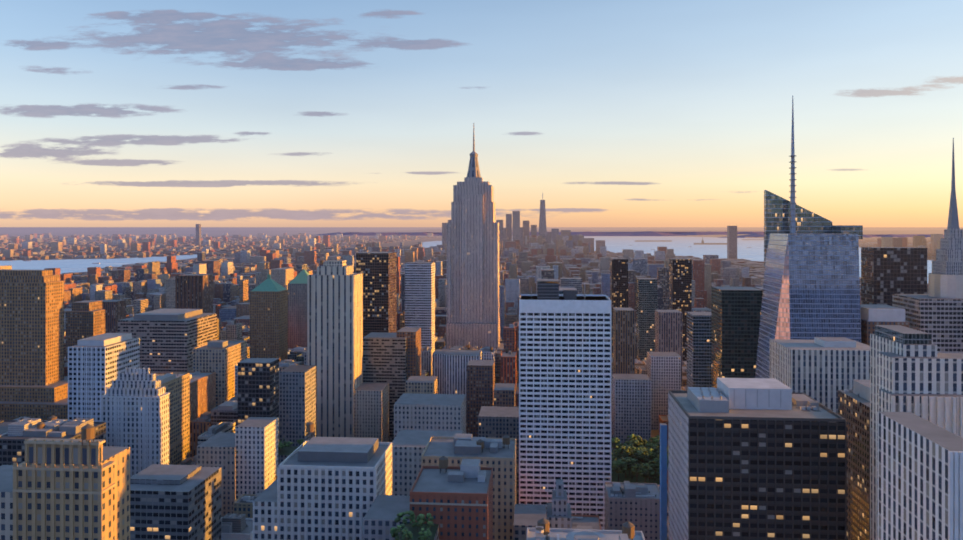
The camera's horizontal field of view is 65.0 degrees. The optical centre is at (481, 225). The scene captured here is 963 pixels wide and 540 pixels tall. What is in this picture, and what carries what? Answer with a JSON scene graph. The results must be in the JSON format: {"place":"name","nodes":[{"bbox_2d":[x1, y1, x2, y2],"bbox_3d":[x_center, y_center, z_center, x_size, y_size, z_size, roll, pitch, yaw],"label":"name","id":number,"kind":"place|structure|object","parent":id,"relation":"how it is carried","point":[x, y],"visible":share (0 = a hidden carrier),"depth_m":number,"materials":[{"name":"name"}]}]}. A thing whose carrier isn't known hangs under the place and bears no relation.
{"place":"outdoors","nodes":[
{"label":"outdoors","id":0,"kind":"place"},
{"bbox_2d":[0,254,196,273],"bbox_3d":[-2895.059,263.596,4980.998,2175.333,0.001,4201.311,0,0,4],"label":"water","id":1,"kind":"structure","parent":0,"point":[72,265],"depth_m":5308.68,"materials":[{"name":"blue liquid"}]},
{"bbox_2d":[0,227,962,449],"bbox_3d":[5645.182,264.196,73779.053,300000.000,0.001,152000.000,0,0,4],"label":"ground","id":2,"kind":"structure","parent":0,"point":[16,231],"depth_m":56438.95,"materials":[{"name":"grey"}]},
{"bbox_2d":[0,287,686,539],"bbox_3d":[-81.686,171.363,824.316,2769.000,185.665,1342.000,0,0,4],"label":"buildings","id":3,"kind":"structure","parent":2,"relation":"on","point":[203,400],"depth_m":808.25,"materials":[{"name":"concrete"}]},
{"bbox_2d":[0,193,943,484],"bbox_3d":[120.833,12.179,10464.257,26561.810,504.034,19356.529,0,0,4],"label":"distant city buildings","id":4,"kind":"structure","parent":2,"relation":"on","point":[236,267],"depth_m":4155.97,"materials":[{"name":"concrete"}]},
{"bbox_2d":[278,434,667,539],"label":"trees","id":5,"kind":"object","parent":2,"relation":"on","point":[634,451],"visible":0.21,"depth_m":779.22,"materials":[{"name":"green plant"}]},
{"bbox_2d":[0,96,962,539],"bbox_3d":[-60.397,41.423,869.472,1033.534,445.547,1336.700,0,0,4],"label":"buildings","id":6,"kind":"structure","parent":2,"relation":"on","point":[816,400],"depth_m":588.77,"materials":[{"name":"concrete"}]},
{"bbox_2d":[0,0,962,226],"label":"sky","id":7,"kind":"structure","parent":0,"point":[114,113],"materials":[{"name":"blue"}]},
{"bbox_2d":[33,229,943,235],"bbox_3d":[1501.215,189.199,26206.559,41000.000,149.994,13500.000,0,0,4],"label":"hills","id":8,"kind":"structure","parent":0,"point":[870,232],"depth_m":26589.80,"materials":[{"name":"purple"}]},
{"bbox_2d":[317,231,943,237],"bbox_3d":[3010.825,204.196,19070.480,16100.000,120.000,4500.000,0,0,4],"label":"shore","id":9,"kind":"structure","parent":0,"point":[653,233],"depth_m":19641.94,"materials":[{"name":"purple"}]},
{"bbox_2d":[422,236,931,283],"bbox_3d":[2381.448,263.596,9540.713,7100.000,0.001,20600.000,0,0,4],"label":"water","id":10,"kind":"structure","parent":0,"point":[679,245],"depth_m":10199.22,"materials":[{"name":"blue liquid"}]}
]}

